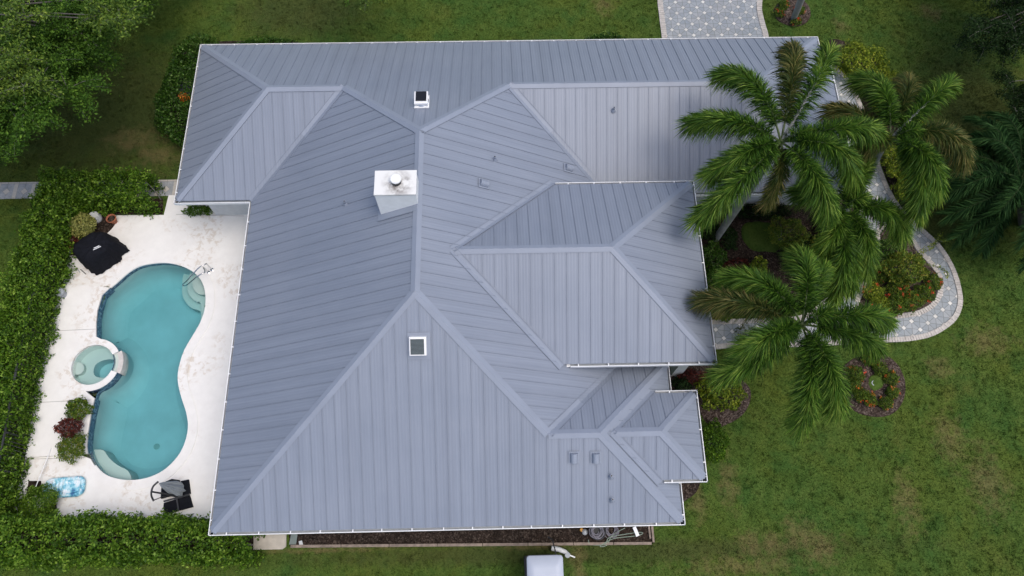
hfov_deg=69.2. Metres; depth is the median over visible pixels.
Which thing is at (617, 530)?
garden hose
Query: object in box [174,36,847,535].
house
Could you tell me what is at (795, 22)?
ixora
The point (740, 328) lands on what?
shrub
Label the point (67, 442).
shrub
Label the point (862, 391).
ixora
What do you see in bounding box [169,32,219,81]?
shrub
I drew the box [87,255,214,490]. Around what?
swimming pool
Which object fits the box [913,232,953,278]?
vine
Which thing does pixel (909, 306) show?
ixora
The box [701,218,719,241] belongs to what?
shrub
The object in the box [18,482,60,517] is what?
shrub
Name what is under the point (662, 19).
driveway border
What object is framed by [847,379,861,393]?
ixora
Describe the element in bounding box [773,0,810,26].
mulch bed
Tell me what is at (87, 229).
shrub
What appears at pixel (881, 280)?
ixora
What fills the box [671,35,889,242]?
palm tree
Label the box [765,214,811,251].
shrub
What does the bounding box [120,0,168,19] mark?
oak tree
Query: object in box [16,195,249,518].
pool deck
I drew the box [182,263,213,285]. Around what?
handrail
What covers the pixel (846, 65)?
shrub
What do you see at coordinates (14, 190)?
side path
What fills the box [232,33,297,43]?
shrub
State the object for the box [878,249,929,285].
shrub
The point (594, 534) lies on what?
garden hose
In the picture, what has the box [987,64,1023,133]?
oak tree
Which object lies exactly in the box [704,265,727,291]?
shrub
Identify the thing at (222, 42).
mulch bed
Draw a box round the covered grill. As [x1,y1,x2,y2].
[72,231,129,274]
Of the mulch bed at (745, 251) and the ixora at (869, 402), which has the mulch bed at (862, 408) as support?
the ixora at (869, 402)
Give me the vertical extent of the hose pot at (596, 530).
0.360 m
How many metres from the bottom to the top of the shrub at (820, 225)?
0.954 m
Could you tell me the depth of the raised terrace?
27.38 m
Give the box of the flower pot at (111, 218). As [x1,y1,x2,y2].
[106,214,116,223]
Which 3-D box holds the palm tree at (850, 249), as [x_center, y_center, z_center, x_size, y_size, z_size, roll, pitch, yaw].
[11.121,-1.531,26.406,4.376,5.947,4.833,-31,72,-12]
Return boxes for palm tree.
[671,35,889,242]
[683,241,900,445]
[781,155,916,309]
[791,0,804,20]
[809,67,977,235]
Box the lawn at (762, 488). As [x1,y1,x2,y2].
[0,0,1023,575]
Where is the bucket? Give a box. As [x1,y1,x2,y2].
[54,287,66,297]
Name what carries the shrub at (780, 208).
on the mulch bed at (745, 251)
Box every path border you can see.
[712,210,862,324]
[713,66,962,348]
[855,226,943,318]
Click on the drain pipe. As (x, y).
(563, 551)
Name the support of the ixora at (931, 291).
on the mulch bed at (913, 251)
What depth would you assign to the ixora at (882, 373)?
27.43 m
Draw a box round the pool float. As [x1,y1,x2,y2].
[44,476,85,497]
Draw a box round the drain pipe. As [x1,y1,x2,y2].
[551,546,574,557]
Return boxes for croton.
[52,416,83,438]
[64,236,80,247]
[177,92,190,107]
[178,81,192,95]
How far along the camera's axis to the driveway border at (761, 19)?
33.83 m
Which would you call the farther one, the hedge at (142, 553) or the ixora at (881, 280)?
the ixora at (881, 280)
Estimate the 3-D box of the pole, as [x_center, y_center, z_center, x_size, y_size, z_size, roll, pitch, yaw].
[-16.421,6.322,25.984,0.032,0.102,1.455,7,68,3]
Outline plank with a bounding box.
[633,526,638,536]
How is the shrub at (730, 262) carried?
on the mulch bed at (745, 251)
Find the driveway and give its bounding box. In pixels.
[659,0,762,37]
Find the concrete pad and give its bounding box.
[253,534,286,549]
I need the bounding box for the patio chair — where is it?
[150,479,193,512]
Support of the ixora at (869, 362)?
on the mulch bed at (862, 408)
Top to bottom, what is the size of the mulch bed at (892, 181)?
0.133 m
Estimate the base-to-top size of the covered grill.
1.100 m
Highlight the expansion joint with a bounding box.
[25,214,234,459]
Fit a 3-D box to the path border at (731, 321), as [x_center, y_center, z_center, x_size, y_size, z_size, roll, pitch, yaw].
[12.133,-2.983,30.154,4.740,0.076,13.594,28,71,10]
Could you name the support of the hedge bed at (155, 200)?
on the lawn at (762, 488)
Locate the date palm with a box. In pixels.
[930,110,1023,274]
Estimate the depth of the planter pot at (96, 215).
29.52 m
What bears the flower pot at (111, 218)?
on the pool deck
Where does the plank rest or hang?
on the planting strip
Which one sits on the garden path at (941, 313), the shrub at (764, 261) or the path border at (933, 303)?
the path border at (933, 303)
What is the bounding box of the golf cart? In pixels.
[524,554,563,575]
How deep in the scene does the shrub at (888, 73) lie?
31.65 m
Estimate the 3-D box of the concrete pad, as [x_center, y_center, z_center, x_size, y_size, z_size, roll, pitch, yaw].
[-8.274,8.517,25.365,1.162,0.060,0.802,-1,68,-1]
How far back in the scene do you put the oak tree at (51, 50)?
24.32 m
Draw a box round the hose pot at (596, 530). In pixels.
[590,527,605,539]
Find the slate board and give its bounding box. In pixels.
[289,534,296,544]
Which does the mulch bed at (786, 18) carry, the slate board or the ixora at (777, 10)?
the ixora at (777, 10)
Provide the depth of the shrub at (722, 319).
28.06 m
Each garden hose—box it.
[588,528,642,546]
[589,527,603,538]
[605,527,618,538]
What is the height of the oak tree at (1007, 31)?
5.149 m
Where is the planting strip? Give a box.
[289,526,651,545]
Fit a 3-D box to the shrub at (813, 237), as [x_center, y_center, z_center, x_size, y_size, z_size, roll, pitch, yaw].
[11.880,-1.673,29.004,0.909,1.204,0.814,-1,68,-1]
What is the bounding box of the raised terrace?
[25,285,109,457]
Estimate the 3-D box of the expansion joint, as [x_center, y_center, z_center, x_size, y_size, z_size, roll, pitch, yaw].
[-15.014,1.139,28.208,4.093,0.126,11.493,23,70,8]
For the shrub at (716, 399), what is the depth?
26.68 m
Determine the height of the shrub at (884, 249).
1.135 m
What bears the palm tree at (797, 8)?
on the mulch bed at (786, 18)
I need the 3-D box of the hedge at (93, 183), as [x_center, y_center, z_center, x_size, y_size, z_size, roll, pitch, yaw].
[-16.246,-3.923,29.326,4.593,2.009,1.987,-1,68,-1]
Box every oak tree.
[0,0,154,165]
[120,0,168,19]
[344,0,387,14]
[948,0,1023,71]
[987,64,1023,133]
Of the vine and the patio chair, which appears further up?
the vine
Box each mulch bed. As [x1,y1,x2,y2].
[71,215,114,255]
[166,41,296,136]
[668,365,750,426]
[680,483,699,501]
[699,196,852,313]
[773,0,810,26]
[829,39,932,219]
[841,354,905,416]
[860,229,937,313]
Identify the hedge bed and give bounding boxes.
[0,198,162,510]
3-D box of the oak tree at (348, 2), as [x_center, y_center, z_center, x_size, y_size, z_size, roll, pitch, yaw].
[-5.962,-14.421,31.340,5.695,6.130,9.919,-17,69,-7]
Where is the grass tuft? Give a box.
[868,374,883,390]
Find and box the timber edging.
[290,526,654,547]
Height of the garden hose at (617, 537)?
0.080 m
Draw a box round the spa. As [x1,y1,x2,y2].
[65,339,133,395]
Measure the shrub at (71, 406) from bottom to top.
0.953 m
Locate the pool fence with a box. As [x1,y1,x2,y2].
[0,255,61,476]
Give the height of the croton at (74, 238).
0.662 m
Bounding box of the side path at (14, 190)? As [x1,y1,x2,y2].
[0,180,176,198]
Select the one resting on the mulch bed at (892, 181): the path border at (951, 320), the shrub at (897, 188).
the shrub at (897, 188)
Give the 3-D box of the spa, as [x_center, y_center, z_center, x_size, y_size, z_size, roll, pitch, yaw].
[-15.474,3.087,28.073,2.086,1.380,2.002,-1,68,-1]
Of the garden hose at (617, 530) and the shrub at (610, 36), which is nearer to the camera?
the garden hose at (617, 530)
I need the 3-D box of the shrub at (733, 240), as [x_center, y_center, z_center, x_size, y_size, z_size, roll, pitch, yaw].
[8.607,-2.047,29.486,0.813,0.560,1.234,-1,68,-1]
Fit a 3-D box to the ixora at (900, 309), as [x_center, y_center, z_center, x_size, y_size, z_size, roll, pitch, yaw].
[14.627,0.662,28.382,0.968,0.668,0.982,-1,68,-1]
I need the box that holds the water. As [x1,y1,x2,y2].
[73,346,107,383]
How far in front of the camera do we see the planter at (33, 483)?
25.95 m
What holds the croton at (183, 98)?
on the mulch bed at (222, 42)
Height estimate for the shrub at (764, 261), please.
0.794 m
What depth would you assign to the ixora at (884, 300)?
28.26 m
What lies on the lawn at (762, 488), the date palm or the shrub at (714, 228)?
the date palm
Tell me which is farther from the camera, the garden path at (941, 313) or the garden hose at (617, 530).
the garden path at (941, 313)
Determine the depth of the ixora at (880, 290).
28.45 m
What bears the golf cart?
on the lawn at (762, 488)
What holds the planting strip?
on the lawn at (762, 488)
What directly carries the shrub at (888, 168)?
on the mulch bed at (892, 181)
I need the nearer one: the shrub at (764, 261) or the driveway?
the shrub at (764, 261)
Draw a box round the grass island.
[741,221,781,251]
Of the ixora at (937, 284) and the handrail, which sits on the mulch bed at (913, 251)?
the ixora at (937, 284)
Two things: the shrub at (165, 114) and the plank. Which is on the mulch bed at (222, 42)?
the shrub at (165, 114)
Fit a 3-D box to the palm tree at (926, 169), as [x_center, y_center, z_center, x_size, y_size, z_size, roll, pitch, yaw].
[12.815,-4.353,26.629,5.499,7.640,4.724,41,73,14]
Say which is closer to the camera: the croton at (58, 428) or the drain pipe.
the drain pipe
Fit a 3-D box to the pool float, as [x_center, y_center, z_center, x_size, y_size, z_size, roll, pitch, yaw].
[-15.578,6.939,25.834,1.419,0.171,0.762,-1,68,-1]
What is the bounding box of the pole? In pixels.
[36,448,51,485]
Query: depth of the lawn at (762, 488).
27.07 m
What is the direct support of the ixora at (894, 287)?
on the mulch bed at (913, 251)
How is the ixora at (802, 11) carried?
on the mulch bed at (786, 18)
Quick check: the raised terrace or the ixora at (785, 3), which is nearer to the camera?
the raised terrace
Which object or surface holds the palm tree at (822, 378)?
on the lawn at (762, 488)
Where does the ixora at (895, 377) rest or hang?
on the mulch bed at (862, 408)
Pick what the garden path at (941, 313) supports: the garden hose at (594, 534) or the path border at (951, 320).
the path border at (951, 320)
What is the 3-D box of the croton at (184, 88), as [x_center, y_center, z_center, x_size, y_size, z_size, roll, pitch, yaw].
[-13.924,-8.472,31.856,0.680,0.600,0.680,-1,68,-1]
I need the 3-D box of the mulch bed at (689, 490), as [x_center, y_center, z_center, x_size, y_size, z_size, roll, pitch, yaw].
[6.427,6.143,26.393,0.744,0.133,3.167,12,69,4]
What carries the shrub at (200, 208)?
on the pool deck
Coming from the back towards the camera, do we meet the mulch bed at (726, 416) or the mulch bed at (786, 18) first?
the mulch bed at (786, 18)
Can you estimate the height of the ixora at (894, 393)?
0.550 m
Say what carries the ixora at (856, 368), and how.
on the mulch bed at (862, 408)
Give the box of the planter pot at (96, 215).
[89,211,101,222]
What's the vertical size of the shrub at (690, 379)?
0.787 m
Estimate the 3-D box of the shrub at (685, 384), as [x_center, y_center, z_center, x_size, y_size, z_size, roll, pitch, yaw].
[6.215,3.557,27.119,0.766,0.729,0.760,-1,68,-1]
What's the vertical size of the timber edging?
0.145 m
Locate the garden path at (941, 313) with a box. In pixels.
[712,70,957,345]
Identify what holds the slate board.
on the planting strip
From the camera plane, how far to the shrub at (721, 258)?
28.81 m
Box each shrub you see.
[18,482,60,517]
[54,429,89,464]
[64,395,94,420]
[67,212,96,237]
[152,56,196,147]
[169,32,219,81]
[181,205,212,217]
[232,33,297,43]
[584,30,629,38]
[671,376,692,389]
[677,368,708,384]
[693,375,747,411]
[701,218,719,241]
[701,417,730,463]
[702,240,727,272]
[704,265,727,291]
[713,310,733,322]
[719,224,737,250]
[722,257,754,270]
[732,322,754,338]
[737,202,792,220]
[749,255,768,272]
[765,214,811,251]
[781,233,814,251]
[806,232,820,245]
[815,206,839,233]
[832,39,889,78]
[872,63,899,92]
[878,237,907,264]
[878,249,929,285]
[880,143,909,180]
[889,174,912,201]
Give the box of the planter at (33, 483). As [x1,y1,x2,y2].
[27,481,40,495]
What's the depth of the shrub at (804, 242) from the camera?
28.94 m
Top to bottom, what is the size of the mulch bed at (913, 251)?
0.133 m
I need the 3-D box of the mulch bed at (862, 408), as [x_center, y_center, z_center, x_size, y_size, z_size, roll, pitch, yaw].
[13.386,3.549,27.489,2.472,0.132,2.452,-1,68,-1]
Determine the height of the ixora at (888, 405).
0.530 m
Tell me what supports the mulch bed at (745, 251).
on the lawn at (762, 488)
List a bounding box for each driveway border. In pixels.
[657,0,666,37]
[757,0,768,36]
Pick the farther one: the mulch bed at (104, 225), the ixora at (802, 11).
the ixora at (802, 11)
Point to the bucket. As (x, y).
(63, 294)
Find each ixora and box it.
[772,6,784,17]
[778,0,789,9]
[790,15,801,25]
[793,6,804,14]
[845,365,867,382]
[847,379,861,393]
[853,387,869,402]
[861,281,885,302]
[861,356,876,366]
[863,392,878,406]
[869,294,890,311]
[871,360,887,376]
[872,266,888,284]
[878,396,893,411]
[882,369,899,385]
[883,276,912,301]
[884,384,900,399]
[885,293,906,316]
[897,288,924,314]
[913,283,935,302]
[924,272,943,289]
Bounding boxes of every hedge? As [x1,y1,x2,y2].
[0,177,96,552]
[0,506,265,572]
[35,160,164,219]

